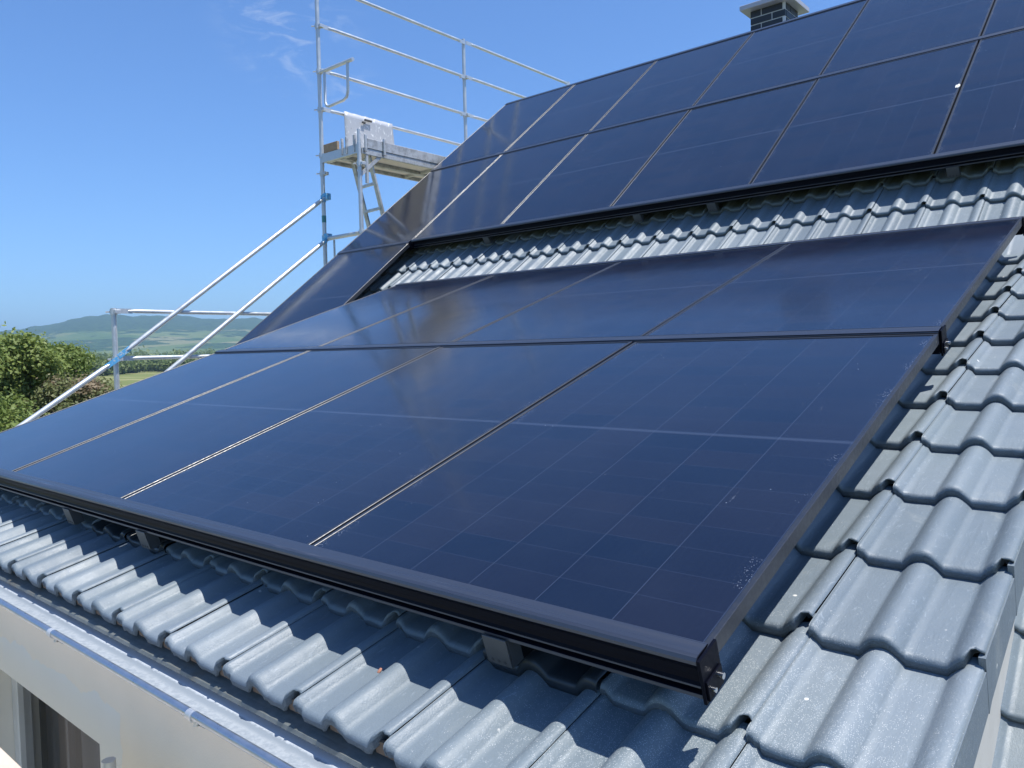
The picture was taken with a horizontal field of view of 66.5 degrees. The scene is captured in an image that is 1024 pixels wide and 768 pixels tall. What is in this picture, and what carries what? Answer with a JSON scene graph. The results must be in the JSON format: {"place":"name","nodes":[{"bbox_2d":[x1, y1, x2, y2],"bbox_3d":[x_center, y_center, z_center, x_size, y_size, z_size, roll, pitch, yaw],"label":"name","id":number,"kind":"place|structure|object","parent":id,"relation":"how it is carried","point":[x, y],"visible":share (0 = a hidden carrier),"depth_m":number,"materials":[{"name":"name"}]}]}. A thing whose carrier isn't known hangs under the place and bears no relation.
{"place":"outdoors","nodes":[
{"label":"outdoors","id":0,"kind":"place"},
{"bbox_2d":[38,371,161,414],"bbox_3d":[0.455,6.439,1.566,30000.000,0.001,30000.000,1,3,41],"label":"ground","id":1,"kind":"structure","parent":0,"point":[126,379],"depth_m":261.75,"materials":[{"name":"green plant"}]},
{"bbox_2d":[0,321,50,431],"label":"broadleaf tree","id":2,"kind":"object","parent":1,"relation":"on","point":[6,415],"visible":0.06,"depth_m":20.28,"materials":[{"name":"green plant"}]},
{"bbox_2d":[0,327,75,431],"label":"broadleaf tree","id":3,"kind":"object","parent":1,"relation":"on","point":[33,361],"visible":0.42,"depth_m":23.91,"materials":[{"name":"green plant"}]},
{"bbox_2d":[0,748,115,767],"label":"walkway","id":4,"kind":"structure","parent":1,"relation":"on","point":[7,760],"depth_m":2.20,"materials":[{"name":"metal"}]},
{"bbox_2d":[8,370,121,419],"bbox_3d":[-13.117,2.658,23.847,4.402,6.186,3.886,-2,3,-19],"label":"flowering bush","id":5,"kind":"object","parent":1,"relation":"on","point":[93,388],"visible":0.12,"depth_m":23.20,"materials":[{"name":"green plant"}]},
{"bbox_2d":[26,339,112,411],"bbox_3d":[-15.599,2.070,26.890,4.269,7.214,4.432,-1,3,15],"label":"broadleaf tree","id":6,"kind":"object","parent":1,"relation":"on","point":[77,356],"visible":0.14,"depth_m":26.65,"materials":[{"name":"green plant"}]},
{"bbox_2d":[84,357,103,375],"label":"tree","id":7,"kind":"object","parent":1,"relation":"on","point":[95,367],"visible":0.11,"depth_m":262.61,"materials":[{"name":"green plant"}]},
{"bbox_2d":[99,355,122,375],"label":"tree","id":8,"kind":"object","parent":1,"relation":"on","point":[107,372],"visible":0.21,"depth_m":291.52,"materials":[{"name":"green plant"}]},
{"bbox_2d":[109,360,135,374],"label":"tree","id":9,"kind":"object","parent":1,"relation":"on","point":[127,366],"visible":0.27,"depth_m":311.14,"materials":[{"name":"green plant"}]},
{"bbox_2d":[126,360,147,372],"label":"tree","id":10,"kind":"object","parent":1,"relation":"on","point":[140,366],"visible":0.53,"depth_m":331.65,"materials":[{"name":"green plant"}]},
{"bbox_2d":[139,360,154,371],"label":"tree","id":11,"kind":"object","parent":1,"relation":"on","point":[146,361],"visible":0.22,"depth_m":360.67,"materials":[{"name":"green plant"}]},
{"bbox_2d":[87,345,221,360],"bbox_3d":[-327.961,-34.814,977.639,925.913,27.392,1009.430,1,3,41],"label":"distant wood","id":12,"kind":"object","parent":1,"relation":"on","point":[140,353],"visible":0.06,"depth_m":643.42,"materials":[{"name":"green plant"}]},
{"bbox_2d":[146,359,163,371],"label":"tree","id":13,"kind":"object","parent":1,"relation":"on","point":[152,365],"visible":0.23,"depth_m":348.17,"materials":[{"name":"green plant"}]},
{"bbox_2d":[156,359,192,371],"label":"tree","id":14,"kind":"object","parent":1,"relation":"on","point":[166,364],"visible":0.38,"depth_m":326.55,"materials":[{"name":"green plant"}]},
{"bbox_2d":[15,0,569,426],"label":"scaffold","id":15,"kind":"object","parent":1,"relation":"on","point":[371,148],"visible":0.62,"depth_m":9.08,"materials":[{"name":"metal"}]},
{"bbox_2d":[0,0,1023,767],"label":"house","id":16,"kind":"structure","parent":1,"relation":"on","point":[880,624],"depth_m":1.93,"materials":[{"name":"tile"}]},
{"bbox_2d":[11,678,100,767],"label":"window","id":17,"kind":"structure","parent":16,"relation":"in","point":[63,745],"depth_m":3.61,"materials":[{"name":"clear glass"}]},
{"bbox_2d":[235,244,409,344],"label":"solar panel","id":18,"kind":"object","parent":16,"relation":"attached to","point":[338,280],"visible":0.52,"depth_m":7.57,"materials":[{"name":"blue glass"}]},
{"bbox_2d":[0,468,724,704],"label":"mounting rail","id":19,"kind":"object","parent":16,"relation":"attached to","point":[509,625],"visible":1,"depth_m":1.69,"materials":[{"name":"black metal"}]},
{"bbox_2d":[0,350,308,470],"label":"solar panel","id":20,"kind":"object","parent":19,"relation":"on","point":[37,440],"visible":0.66,"depth_m":4.45,"materials":[{"name":"blue glass"}]},
{"bbox_2d":[14,347,439,497],"bbox_3d":[-1.322,0.123,3.777,1.136,0.037,1.722,1,21,41],"label":"solar panel","id":21,"kind":"object","parent":19,"relation":"on","point":[131,458],"visible":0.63,"depth_m":3.62,"materials":[{"name":"blue glass"}]},
{"bbox_2d":[123,341,631,544],"bbox_3d":[-0.452,0.137,3.029,1.136,0.036,1.722,1,21,41],"label":"solar panel","id":22,"kind":"object","parent":19,"relation":"on","point":[314,475],"visible":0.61,"depth_m":2.83,"materials":[{"name":"blue glass"}]},
{"bbox_2d":[313,334,938,651],"bbox_3d":[0.419,0.151,2.281,1.136,0.036,1.722,1,21,41],"label":"solar panel","id":23,"kind":"object","parent":19,"relation":"on","point":[686,488],"visible":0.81,"depth_m":2.01,"materials":[{"name":"blue glass"}]},
{"bbox_2d":[337,240,414,254],"bbox_3d":[-1.412,-1.372,8.012,1.134,0.081,0.059,1,41,41],"label":"mounting rail","id":24,"kind":"object","parent":16,"relation":"attached to","point":[412,246],"visible":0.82,"depth_m":7.90,"materials":[{"name":"black metal"}]},
{"bbox_2d":[341,155,500,250],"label":"solar panel","id":25,"kind":"object","parent":24,"relation":"on","point":[420,206],"visible":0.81,"depth_m":8.46,"materials":[{"name":"blue glass"}]},
{"bbox_2d":[215,325,950,355],"bbox_3d":[-0.323,-0.170,4.037,4.600,0.088,0.068,1,21,41],"label":"mounting rail","id":26,"kind":"object","parent":16,"relation":"attached to","point":[942,347],"visible":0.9,"depth_m":3.15,"materials":[{"name":"black metal"}]},
{"bbox_2d":[226,275,491,348],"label":"solar panel","id":27,"kind":"object","parent":26,"relation":"on","point":[323,328],"visible":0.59,"depth_m":5.69,"materials":[{"name":"blue glass"}]},
{"bbox_2d":[322,262,618,345],"bbox_3d":[-0.231,-0.508,5.035,1.136,0.036,1.722,1,21,41],"label":"solar panel","id":28,"kind":"object","parent":26,"relation":"on","point":[459,313],"visible":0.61,"depth_m":4.92,"materials":[{"name":"blue glass"}]},
{"bbox_2d":[453,244,786,341],"bbox_3d":[0.639,-0.495,4.287,1.136,0.037,1.722,1,21,41],"label":"solar panel","id":29,"kind":"object","parent":26,"relation":"on","point":[643,297],"visible":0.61,"depth_m":4.15,"materials":[{"name":"blue glass"}]},
{"bbox_2d":[644,219,1021,335],"bbox_3d":[1.509,-0.484,3.538,1.136,0.038,1.722,1,21,41],"label":"solar panel","id":30,"kind":"object","parent":26,"relation":"on","point":[926,277],"visible":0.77,"depth_m":3.36,"materials":[{"name":"blue glass"}]},
{"bbox_2d":[505,0,861,104],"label":"mounting rail","id":31,"kind":"object","parent":16,"relation":"attached to","point":[793,19],"visible":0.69,"depth_m":8.48,"materials":[{"name":"black metal"}]},
{"bbox_2d":[395,216,1023,285],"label":"mounting rail","id":32,"kind":"object","parent":16,"relation":"attached to","point":[1020,231],"visible":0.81,"depth_m":4.71,"materials":[{"name":"black metal"}]},
{"bbox_2d":[411,139,1023,247],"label":"mounting rail","id":33,"kind":"object","parent":16,"relation":"attached to","point":[951,162],"visible":1,"depth_m":5.36,"materials":[{"name":"black anodized aluminium"}]},
{"bbox_2d":[415,135,585,237],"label":"solar panel","id":34,"kind":"object","parent":33,"relation":"on","point":[501,189],"visible":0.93,"depth_m":7.71,"materials":[{"name":"blue glass"}]},
{"bbox_2d":[502,110,689,223],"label":"solar panel","id":35,"kind":"object","parent":33,"relation":"on","point":[598,169],"visible":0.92,"depth_m":6.95,"materials":[{"name":"blue glass"}]},
{"bbox_2d":[612,79,816,205],"bbox_3d":[1.636,-1.922,6.265,1.136,0.036,1.722,1,41,41],"label":"solar panel","id":36,"kind":"object","parent":33,"relation":"on","point":[729,143],"visible":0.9,"depth_m":6.20,"materials":[{"name":"blue glass"}]},
{"bbox_2d":[751,40,978,183],"bbox_3d":[2.506,-1.912,5.513,1.139,0.039,1.722,1,41,41],"label":"solar panel","id":37,"kind":"object","parent":33,"relation":"on","point":[902,108],"visible":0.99,"depth_m":5.44,"materials":[{"name":"blue glass"}]},
{"bbox_2d":[935,29,1023,153],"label":"solar panel","id":38,"kind":"object","parent":33,"relation":"on","point":[988,108],"visible":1,"depth_m":4.89,"materials":[{"name":"blue glass"}]},
{"bbox_2d":[430,26,1023,171],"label":"mounting rail","id":39,"kind":"object","parent":16,"relation":"attached to","point":[979,38],"visible":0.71,"depth_m":6.71,"materials":[{"name":"black metal"}]},
{"bbox_2d":[435,85,573,167],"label":"solar panel","id":40,"kind":"object","parent":39,"relation":"on","point":[504,128],"visible":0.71,"depth_m":9.47,"materials":[{"name":"blue glass"}]},
{"bbox_2d":[506,61,655,150],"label":"solar panel","id":41,"kind":"object","parent":39,"relation":"on","point":[586,106],"visible":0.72,"depth_m":8.72,"materials":[{"name":"blue glass"}]},
{"bbox_2d":[591,33,752,129],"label":"solar panel","id":42,"kind":"object","parent":39,"relation":"on","point":[679,81],"visible":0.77,"depth_m":7.97,"materials":[{"name":"blue glass"}]},
{"bbox_2d":[695,0,868,104],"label":"solar panel","id":43,"kind":"object","parent":39,"relation":"on","point":[798,49],"visible":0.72,"depth_m":7.22,"materials":[{"name":"blue glass"}]},
{"bbox_2d":[821,0,995,74],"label":"solar panel","id":44,"kind":"object","parent":39,"relation":"on","point":[879,30],"visible":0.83,"depth_m":6.36,"materials":[{"name":"blue glass"}]},
{"bbox_2d":[982,0,1023,35],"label":"solar panel","id":45,"kind":"object","parent":39,"relation":"on","point":[1006,14],"visible":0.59,"depth_m":5.75,"materials":[{"name":"blue glass"}]},
{"bbox_2d":[0,314,263,354],"bbox_3d":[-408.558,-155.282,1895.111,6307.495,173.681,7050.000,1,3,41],"label":"hill","id":46,"kind":"structure","parent":0,"point":[176,332],"depth_m":2294.93,"materials":[{"name":"green plant"}]},
{"bbox_2d":[0,0,853,330],"label":"sky","id":47,"kind":"structure","parent":0,"point":[148,147],"materials":[{"name":"blue"}]}
]}

